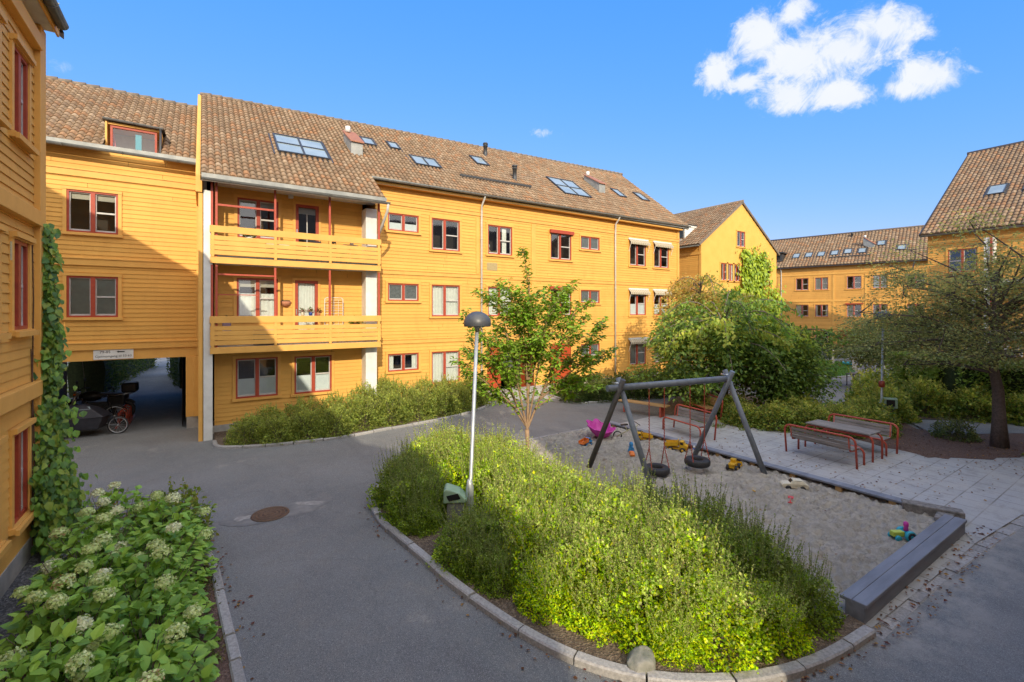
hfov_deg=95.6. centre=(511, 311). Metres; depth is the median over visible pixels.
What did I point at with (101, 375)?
hedge
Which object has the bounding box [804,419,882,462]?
picnic table
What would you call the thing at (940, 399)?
understorey shrub
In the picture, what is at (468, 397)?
shrub
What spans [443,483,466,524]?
litter bin
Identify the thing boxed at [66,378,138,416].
motorcycle
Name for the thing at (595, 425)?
shell tub
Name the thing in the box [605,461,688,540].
shrub
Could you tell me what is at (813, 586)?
shrub
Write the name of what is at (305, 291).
door
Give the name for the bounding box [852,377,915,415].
understorey shrub
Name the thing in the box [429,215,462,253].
window
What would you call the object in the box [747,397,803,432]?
understorey shrub
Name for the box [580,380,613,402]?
hedge shrub
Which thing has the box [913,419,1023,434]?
path
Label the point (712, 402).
park bench
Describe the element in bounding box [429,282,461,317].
window
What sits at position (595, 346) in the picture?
window
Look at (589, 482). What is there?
shrub
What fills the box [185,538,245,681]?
kerb
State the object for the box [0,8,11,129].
window
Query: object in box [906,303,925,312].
window
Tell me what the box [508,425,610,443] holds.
kerb
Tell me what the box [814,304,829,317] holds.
window
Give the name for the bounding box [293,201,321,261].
door
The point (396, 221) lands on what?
window
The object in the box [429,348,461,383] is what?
window
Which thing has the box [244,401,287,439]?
shrub
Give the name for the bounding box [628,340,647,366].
window
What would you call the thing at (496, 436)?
shrub
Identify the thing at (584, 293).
window
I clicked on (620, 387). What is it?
swing frame
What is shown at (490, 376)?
door
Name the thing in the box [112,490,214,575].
hydrangea
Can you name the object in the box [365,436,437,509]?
shrub
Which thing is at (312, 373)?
window
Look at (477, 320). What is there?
street lamp
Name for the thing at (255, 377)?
window
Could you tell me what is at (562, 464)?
shrub
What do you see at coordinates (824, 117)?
sky
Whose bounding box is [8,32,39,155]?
window
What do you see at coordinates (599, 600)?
shrub
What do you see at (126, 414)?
bike rack
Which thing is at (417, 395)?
shrub
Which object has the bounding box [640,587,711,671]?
shrub
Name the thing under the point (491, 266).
wall vent
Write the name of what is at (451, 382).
shrub
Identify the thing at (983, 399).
understorey shrub
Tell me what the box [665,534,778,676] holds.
shrub
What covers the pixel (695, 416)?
park bench
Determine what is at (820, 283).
window
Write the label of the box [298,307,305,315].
flower pot
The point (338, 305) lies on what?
drying rack
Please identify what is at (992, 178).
building
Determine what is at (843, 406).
understorey shrub
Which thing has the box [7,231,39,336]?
window
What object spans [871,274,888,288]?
window
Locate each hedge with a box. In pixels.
[67,358,158,397]
[165,357,181,387]
[813,337,848,358]
[884,351,1023,422]
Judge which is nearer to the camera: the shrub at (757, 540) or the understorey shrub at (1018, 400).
the shrub at (757, 540)
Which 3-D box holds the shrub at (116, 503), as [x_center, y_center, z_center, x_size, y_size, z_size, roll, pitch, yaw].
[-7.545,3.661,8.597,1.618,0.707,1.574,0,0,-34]
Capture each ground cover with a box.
[175,555,225,670]
[693,418,753,429]
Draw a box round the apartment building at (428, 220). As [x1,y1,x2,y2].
[196,92,690,441]
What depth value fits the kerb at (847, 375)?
28.46 m
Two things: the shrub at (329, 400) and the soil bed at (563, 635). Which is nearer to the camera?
the soil bed at (563, 635)
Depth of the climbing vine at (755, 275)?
38.33 m
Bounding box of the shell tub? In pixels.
[586,418,615,437]
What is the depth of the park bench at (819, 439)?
12.33 m
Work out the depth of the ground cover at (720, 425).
16.09 m
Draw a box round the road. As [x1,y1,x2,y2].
[63,357,1023,681]
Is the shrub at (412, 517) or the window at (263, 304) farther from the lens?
the window at (263, 304)
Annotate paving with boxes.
[508,395,556,400]
[622,414,1023,543]
[866,533,973,627]
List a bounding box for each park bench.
[662,404,716,439]
[686,392,722,419]
[784,424,864,469]
[821,413,898,456]
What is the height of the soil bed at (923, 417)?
0.001 m
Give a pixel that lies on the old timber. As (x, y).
(936, 512)
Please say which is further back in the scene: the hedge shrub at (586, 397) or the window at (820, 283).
the window at (820, 283)
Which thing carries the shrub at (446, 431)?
on the soil bed at (563, 635)
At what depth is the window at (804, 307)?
52.48 m
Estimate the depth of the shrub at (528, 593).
6.09 m
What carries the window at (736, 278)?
in the gable building at (713, 239)
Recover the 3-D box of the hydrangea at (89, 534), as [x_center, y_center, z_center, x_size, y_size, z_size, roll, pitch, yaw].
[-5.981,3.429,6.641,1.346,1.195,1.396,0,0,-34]
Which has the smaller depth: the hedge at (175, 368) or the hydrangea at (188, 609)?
the hydrangea at (188, 609)
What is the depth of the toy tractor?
7.97 m
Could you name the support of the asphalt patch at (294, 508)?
on the road
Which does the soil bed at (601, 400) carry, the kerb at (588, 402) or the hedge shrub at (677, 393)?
the hedge shrub at (677, 393)
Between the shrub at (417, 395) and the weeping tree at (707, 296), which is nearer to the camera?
the shrub at (417, 395)
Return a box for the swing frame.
[586,369,767,487]
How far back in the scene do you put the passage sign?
14.84 m
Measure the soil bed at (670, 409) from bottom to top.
0.001 m
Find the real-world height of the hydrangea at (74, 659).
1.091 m
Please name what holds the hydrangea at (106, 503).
on the soil bed at (224, 672)
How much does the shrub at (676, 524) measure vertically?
1.703 m
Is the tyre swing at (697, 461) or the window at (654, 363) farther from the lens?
the window at (654, 363)
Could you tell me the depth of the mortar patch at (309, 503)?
9.66 m
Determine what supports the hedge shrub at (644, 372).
on the soil bed at (601, 400)
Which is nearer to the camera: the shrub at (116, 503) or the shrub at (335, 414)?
the shrub at (116, 503)
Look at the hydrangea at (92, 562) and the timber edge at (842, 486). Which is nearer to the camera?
the hydrangea at (92, 562)
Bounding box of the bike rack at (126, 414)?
[115,404,134,428]
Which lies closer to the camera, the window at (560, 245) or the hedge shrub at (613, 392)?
the hedge shrub at (613, 392)
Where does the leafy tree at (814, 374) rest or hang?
on the soil bed at (670, 409)
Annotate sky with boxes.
[44,0,1023,239]
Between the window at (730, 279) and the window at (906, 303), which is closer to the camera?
the window at (730, 279)
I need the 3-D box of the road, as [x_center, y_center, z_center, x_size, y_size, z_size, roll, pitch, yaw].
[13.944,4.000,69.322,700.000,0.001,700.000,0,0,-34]
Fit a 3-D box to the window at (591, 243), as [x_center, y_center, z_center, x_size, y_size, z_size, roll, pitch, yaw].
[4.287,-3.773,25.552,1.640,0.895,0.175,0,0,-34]
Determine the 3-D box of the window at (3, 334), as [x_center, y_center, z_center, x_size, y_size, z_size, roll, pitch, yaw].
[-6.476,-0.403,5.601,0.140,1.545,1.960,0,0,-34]
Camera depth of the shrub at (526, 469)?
9.02 m
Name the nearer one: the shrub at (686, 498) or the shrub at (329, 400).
the shrub at (686, 498)
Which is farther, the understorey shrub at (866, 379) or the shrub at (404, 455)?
the understorey shrub at (866, 379)
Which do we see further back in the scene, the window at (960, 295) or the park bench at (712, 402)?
the window at (960, 295)
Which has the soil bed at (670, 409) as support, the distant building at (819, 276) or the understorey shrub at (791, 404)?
the understorey shrub at (791, 404)
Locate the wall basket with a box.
[280,300,290,306]
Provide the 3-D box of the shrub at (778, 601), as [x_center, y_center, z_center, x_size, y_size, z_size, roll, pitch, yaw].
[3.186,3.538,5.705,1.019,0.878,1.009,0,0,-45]
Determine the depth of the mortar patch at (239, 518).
8.96 m
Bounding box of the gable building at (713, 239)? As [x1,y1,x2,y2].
[674,200,779,361]
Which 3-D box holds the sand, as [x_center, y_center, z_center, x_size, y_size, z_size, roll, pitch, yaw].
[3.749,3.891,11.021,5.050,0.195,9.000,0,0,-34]
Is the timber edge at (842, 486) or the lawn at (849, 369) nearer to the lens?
the timber edge at (842, 486)
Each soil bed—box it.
[21,550,231,681]
[214,404,482,444]
[378,480,870,673]
[550,383,718,401]
[658,393,905,433]
[912,408,1018,421]
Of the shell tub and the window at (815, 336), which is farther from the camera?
the window at (815, 336)
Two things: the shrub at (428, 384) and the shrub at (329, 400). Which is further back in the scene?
the shrub at (428, 384)
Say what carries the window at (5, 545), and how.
in the corner building at (24, 24)
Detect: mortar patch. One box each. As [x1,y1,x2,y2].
[234,515,250,521]
[295,501,324,504]
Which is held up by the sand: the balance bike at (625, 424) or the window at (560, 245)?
the balance bike at (625, 424)
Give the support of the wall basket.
attached to the apartment building at (428, 220)
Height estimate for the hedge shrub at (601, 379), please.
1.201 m
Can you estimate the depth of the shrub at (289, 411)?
15.37 m
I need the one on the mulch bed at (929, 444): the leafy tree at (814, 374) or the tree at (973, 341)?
the tree at (973, 341)
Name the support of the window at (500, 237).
in the apartment building at (428, 220)
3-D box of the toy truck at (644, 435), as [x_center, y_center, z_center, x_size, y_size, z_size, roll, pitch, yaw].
[3.997,3.799,14.127,0.542,0.282,0.272,0,0,3]
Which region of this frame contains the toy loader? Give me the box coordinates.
[726,458,742,470]
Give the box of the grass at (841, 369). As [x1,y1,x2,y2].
[820,361,848,375]
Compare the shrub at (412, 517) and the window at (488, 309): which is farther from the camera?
the window at (488, 309)
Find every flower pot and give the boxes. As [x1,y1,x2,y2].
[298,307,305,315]
[307,307,313,315]
[315,307,321,315]
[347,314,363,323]
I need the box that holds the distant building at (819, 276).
[771,225,927,349]
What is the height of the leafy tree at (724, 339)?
5.036 m
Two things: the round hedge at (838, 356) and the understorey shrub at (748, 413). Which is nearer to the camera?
the understorey shrub at (748, 413)
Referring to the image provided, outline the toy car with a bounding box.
[780,478,808,489]
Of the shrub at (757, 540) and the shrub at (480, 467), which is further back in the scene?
the shrub at (480, 467)
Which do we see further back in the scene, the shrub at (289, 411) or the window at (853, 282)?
the window at (853, 282)
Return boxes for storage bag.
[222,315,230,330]
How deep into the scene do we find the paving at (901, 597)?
6.98 m
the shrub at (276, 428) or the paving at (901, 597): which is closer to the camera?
the paving at (901, 597)
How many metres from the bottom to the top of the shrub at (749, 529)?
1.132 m
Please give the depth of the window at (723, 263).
36.21 m
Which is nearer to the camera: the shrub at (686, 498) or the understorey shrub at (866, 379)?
the shrub at (686, 498)
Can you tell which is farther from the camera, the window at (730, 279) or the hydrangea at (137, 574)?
the window at (730, 279)
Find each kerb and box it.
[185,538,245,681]
[212,401,490,448]
[369,481,875,681]
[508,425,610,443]
[547,387,719,403]
[832,360,859,377]
[872,514,1023,639]
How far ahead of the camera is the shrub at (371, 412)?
15.82 m
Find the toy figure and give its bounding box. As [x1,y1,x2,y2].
[628,442,633,451]
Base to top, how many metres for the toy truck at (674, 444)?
0.333 m
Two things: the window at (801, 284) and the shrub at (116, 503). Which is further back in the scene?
the window at (801, 284)
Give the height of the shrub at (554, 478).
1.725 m
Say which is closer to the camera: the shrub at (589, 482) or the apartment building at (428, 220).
the shrub at (589, 482)
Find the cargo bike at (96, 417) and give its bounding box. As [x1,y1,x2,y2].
[63,404,128,433]
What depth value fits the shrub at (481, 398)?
19.62 m
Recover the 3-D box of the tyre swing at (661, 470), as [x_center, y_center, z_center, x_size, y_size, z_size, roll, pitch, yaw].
[3.498,2.818,11.212,0.614,2.159,0.611,0,0,-17]
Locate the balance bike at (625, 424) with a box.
[613,421,642,436]
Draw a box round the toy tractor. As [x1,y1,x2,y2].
[887,521,916,541]
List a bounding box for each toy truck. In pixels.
[578,437,591,445]
[637,431,652,440]
[665,439,687,452]
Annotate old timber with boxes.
[901,498,964,520]
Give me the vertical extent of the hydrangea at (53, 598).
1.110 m
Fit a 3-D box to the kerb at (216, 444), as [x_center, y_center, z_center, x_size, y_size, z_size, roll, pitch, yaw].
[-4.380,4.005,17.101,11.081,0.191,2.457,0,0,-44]
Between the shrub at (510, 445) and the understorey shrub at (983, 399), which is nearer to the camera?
the shrub at (510, 445)
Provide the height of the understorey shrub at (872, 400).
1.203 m
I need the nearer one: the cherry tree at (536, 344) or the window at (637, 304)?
the cherry tree at (536, 344)
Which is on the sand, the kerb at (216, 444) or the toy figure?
the toy figure
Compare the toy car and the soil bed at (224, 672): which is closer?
the soil bed at (224, 672)
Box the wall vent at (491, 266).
[487,251,496,270]
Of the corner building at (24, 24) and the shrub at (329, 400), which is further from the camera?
the shrub at (329, 400)
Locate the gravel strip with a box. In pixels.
[0,549,70,681]
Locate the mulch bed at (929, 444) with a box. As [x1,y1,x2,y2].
[852,421,1023,459]
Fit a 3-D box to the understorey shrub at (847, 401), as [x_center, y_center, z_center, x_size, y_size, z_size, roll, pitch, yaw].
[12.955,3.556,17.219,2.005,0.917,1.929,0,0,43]
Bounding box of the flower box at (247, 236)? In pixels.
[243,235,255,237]
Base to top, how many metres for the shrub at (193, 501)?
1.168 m
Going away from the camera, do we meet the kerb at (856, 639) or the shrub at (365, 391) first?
the kerb at (856, 639)
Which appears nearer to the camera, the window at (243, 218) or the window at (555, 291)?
the window at (243, 218)
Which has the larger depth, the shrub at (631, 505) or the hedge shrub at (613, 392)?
the hedge shrub at (613, 392)
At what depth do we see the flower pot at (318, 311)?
16.12 m
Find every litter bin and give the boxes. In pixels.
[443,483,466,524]
[881,397,897,419]
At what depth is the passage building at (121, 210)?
15.26 m
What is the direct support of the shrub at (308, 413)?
on the soil bed at (219, 436)
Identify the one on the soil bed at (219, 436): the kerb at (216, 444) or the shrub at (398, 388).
the shrub at (398, 388)
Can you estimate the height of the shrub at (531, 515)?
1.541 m
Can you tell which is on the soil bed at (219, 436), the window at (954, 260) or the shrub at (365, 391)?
the shrub at (365, 391)
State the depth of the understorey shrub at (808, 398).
17.20 m
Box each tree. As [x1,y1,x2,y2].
[448,246,619,457]
[625,289,824,408]
[646,271,755,368]
[728,317,853,405]
[816,301,979,373]
[825,207,1023,448]
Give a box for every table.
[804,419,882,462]
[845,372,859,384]
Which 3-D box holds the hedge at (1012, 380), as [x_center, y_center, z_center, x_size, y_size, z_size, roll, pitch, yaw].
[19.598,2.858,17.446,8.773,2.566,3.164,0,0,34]
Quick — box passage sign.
[93,349,132,359]
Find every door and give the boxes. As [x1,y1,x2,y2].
[292,278,320,338]
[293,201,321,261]
[487,344,500,390]
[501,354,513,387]
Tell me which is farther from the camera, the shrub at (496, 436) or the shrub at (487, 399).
the shrub at (487, 399)
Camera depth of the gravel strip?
6.46 m
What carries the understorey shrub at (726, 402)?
on the soil bed at (670, 409)
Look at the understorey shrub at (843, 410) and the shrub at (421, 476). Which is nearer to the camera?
the shrub at (421, 476)
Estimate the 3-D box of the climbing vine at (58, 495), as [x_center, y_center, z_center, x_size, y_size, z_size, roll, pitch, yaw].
[-7.681,1.277,7.842,0.716,5.614,1.330,0,0,-9]
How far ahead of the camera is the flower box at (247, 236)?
15.04 m
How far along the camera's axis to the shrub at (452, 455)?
10.25 m
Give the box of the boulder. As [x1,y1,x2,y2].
[627,645,655,679]
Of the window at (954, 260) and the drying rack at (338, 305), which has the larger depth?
the window at (954, 260)
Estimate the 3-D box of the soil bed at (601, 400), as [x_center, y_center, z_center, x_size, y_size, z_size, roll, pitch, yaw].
[7.670,3.950,24.900,13.650,0.001,4.928,0,0,-34]
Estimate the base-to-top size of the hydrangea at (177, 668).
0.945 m
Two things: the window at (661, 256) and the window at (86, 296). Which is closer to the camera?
the window at (86, 296)
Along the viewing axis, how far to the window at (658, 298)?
28.85 m
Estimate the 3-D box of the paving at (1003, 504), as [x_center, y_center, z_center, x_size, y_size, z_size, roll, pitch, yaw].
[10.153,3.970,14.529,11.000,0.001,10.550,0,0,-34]
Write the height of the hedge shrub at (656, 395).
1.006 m
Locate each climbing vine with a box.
[28,223,97,561]
[731,243,785,328]
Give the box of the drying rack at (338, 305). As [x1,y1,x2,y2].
[324,297,344,342]
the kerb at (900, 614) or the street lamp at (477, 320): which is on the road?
the kerb at (900, 614)
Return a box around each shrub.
[78,487,148,530]
[146,476,219,553]
[223,413,269,444]
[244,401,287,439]
[254,411,301,444]
[281,403,329,442]
[283,394,323,434]
[312,402,357,437]
[318,389,358,429]
[339,389,386,430]
[347,377,387,423]
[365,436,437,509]
[368,388,414,426]
[376,374,420,417]
[377,371,399,405]
[378,438,456,532]
[380,439,429,498]
[396,417,459,484]
[396,481,442,538]
[397,385,439,420]
[405,373,448,411]
[420,412,477,474]
[423,380,464,416]
[426,488,510,578]
[431,417,504,495]
[433,374,465,408]
[447,380,478,412]
[447,519,497,584]
[455,431,520,517]
[458,373,491,405]
[461,419,522,470]
[470,375,490,403]
[472,451,550,553]
[473,528,525,599]
[474,425,546,505]
[490,436,574,520]
[494,473,579,588]
[512,532,588,626]
[513,443,612,557]
[530,455,579,480]
[532,488,647,633]
[550,462,616,530]
[559,384,593,403]
[561,458,674,599]
[565,557,643,647]
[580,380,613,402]
[586,372,614,395]
[595,376,629,400]
[595,514,715,660]
[605,370,635,393]
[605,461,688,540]
[605,469,655,495]
[621,475,755,629]
[623,376,650,400]
[632,378,668,398]
[633,366,656,392]
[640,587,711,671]
[651,376,680,396]
[651,483,707,527]
[655,464,751,580]
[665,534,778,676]
[679,393,717,415]
[693,496,814,637]
[716,392,755,420]
[717,499,776,585]
[718,398,763,427]
[729,564,817,658]
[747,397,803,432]
[768,540,845,641]
[769,395,829,427]
[772,391,822,415]
[779,399,839,435]
[815,400,864,438]
[824,399,878,420]
[842,396,879,405]
[844,364,906,402]
[847,392,906,427]
[848,399,902,438]
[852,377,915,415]
[867,383,922,423]
[898,375,956,417]
[928,409,985,442]
[932,381,1018,423]
[1005,388,1023,425]
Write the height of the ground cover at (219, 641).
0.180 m
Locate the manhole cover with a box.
[250,506,289,521]
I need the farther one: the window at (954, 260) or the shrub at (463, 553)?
the window at (954, 260)
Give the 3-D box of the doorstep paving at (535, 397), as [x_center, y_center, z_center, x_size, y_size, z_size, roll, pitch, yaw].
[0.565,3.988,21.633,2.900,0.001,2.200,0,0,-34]
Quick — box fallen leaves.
[206,425,1023,681]
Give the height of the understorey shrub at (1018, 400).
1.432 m
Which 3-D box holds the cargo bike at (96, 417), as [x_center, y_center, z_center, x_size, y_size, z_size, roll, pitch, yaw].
[-14.165,3.479,14.793,3.174,1.087,0.767,0,0,-21]
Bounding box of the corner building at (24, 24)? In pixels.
[0,0,68,599]
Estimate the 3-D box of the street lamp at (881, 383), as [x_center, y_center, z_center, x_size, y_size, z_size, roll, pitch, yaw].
[13.151,1.970,16.432,0.530,4.000,0.530,0,0,-34]
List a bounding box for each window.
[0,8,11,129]
[0,224,11,339]
[0,435,11,558]
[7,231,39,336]
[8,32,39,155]
[8,417,36,535]
[61,185,122,237]
[62,272,122,319]
[231,354,281,401]
[233,276,280,315]
[234,194,281,239]
[291,350,334,396]
[385,210,421,234]
[385,281,421,302]
[385,350,421,373]
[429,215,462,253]
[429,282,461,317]
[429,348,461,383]
[485,222,514,257]
[486,284,514,317]
[548,230,573,261]
[549,290,572,316]
[579,234,601,252]
[579,288,601,304]
[579,342,600,356]
[617,240,647,267]
[628,290,647,316]
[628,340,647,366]
[652,243,670,269]
[652,291,669,316]
[652,345,667,364]
[720,262,726,281]
[721,262,734,281]
[728,263,740,282]
[736,229,745,248]
[795,277,809,290]
[795,304,809,316]
[814,276,828,290]
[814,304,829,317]
[814,331,828,342]
[845,275,862,289]
[846,304,862,317]
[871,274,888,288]
[872,303,888,316]
[906,272,925,287]
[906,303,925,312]
[946,246,979,273]
[946,295,979,321]
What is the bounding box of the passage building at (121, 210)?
[46,75,202,428]
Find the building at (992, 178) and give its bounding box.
[919,141,1023,359]
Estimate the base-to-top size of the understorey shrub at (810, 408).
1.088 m
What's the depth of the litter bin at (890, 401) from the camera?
16.16 m
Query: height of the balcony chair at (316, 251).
0.909 m
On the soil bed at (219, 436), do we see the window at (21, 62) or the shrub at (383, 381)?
the shrub at (383, 381)
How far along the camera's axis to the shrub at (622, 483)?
8.79 m
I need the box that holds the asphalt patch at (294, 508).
[218,497,331,526]
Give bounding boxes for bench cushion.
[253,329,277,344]
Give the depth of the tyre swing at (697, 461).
11.48 m
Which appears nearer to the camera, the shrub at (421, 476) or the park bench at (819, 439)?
the shrub at (421, 476)
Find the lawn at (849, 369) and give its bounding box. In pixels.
[818,361,855,375]
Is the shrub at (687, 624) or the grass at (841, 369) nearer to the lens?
the shrub at (687, 624)
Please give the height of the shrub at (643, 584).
1.320 m
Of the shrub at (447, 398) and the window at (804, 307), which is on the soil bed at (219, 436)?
the shrub at (447, 398)
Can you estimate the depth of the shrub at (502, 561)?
6.63 m
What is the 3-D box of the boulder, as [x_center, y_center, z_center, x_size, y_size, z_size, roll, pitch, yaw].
[1.431,3.943,5.198,0.380,0.314,0.341,0,0,-23]
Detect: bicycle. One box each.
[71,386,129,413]
[81,395,126,425]
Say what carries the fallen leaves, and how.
on the road
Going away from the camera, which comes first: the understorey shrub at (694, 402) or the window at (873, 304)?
the understorey shrub at (694, 402)
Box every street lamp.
[464,311,490,513]
[874,311,892,402]
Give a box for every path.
[812,349,891,399]
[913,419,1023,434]
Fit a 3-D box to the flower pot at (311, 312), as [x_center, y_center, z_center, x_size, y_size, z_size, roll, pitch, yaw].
[-6.962,-0.032,16.029,0.287,0.324,0.298,0,0,-12]
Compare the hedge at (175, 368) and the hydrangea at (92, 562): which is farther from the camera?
the hedge at (175, 368)
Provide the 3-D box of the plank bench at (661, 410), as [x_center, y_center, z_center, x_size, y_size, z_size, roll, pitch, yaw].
[5.109,3.745,18.050,2.000,0.450,0.400,0,0,42]
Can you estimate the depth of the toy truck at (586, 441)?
13.59 m
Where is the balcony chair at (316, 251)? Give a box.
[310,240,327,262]
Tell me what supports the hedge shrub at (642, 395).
on the soil bed at (601, 400)
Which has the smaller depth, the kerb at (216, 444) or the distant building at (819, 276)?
the kerb at (216, 444)
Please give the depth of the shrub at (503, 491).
8.02 m
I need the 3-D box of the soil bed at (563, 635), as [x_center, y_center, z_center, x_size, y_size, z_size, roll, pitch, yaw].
[0.292,3.945,8.649,4.335,0.001,9.420,0,0,-34]
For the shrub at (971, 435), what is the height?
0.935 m
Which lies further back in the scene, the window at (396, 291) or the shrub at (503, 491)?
the window at (396, 291)
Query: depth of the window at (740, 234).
37.79 m
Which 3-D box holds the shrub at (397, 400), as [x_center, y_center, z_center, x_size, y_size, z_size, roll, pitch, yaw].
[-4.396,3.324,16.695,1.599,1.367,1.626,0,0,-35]
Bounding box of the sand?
[513,426,934,622]
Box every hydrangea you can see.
[0,531,150,649]
[0,572,133,681]
[0,614,130,681]
[31,504,146,601]
[65,481,164,557]
[68,621,219,681]
[80,574,222,680]
[84,538,211,648]
[104,519,218,613]
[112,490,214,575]
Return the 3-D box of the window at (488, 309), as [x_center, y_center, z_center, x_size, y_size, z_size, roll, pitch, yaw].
[-0.592,-0.502,22.325,1.620,1.575,0.204,0,0,-34]
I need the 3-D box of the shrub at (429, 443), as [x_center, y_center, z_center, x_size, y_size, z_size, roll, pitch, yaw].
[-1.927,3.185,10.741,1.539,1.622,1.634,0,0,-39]
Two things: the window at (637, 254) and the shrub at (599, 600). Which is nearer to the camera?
the shrub at (599, 600)
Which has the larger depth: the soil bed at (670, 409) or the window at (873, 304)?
the window at (873, 304)
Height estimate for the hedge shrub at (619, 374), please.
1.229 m
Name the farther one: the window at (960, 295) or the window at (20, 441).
the window at (960, 295)
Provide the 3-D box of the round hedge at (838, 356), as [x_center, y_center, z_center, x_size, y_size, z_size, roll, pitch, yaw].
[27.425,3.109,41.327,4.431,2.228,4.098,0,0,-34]
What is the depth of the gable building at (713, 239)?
36.80 m
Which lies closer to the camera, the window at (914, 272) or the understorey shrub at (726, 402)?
the understorey shrub at (726, 402)
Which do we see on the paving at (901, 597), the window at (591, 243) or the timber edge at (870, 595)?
the timber edge at (870, 595)
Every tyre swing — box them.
[646,387,669,476]
[684,384,710,468]
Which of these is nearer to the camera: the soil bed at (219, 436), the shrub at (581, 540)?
the shrub at (581, 540)
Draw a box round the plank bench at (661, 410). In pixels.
[618,399,669,417]
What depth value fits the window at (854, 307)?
49.17 m
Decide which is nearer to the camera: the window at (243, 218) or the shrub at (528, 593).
the shrub at (528, 593)
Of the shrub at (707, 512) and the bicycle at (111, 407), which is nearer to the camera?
the shrub at (707, 512)
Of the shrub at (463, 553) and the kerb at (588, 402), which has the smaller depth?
the shrub at (463, 553)
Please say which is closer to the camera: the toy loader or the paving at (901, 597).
the paving at (901, 597)
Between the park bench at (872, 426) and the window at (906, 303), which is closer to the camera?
the park bench at (872, 426)
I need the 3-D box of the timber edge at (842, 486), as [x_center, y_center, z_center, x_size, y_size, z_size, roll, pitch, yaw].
[5.630,3.917,12.662,0.240,0.265,8.150,0,0,-34]
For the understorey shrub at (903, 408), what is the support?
on the mulch bed at (929, 444)
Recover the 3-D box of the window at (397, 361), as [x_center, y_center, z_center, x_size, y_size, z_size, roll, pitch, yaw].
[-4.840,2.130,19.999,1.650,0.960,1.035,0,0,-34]
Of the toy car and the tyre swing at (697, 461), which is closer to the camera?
the toy car
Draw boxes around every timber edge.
[610,421,901,504]
[840,514,966,623]
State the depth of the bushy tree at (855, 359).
23.50 m
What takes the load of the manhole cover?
on the asphalt patch at (294, 508)
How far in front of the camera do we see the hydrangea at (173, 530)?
6.59 m

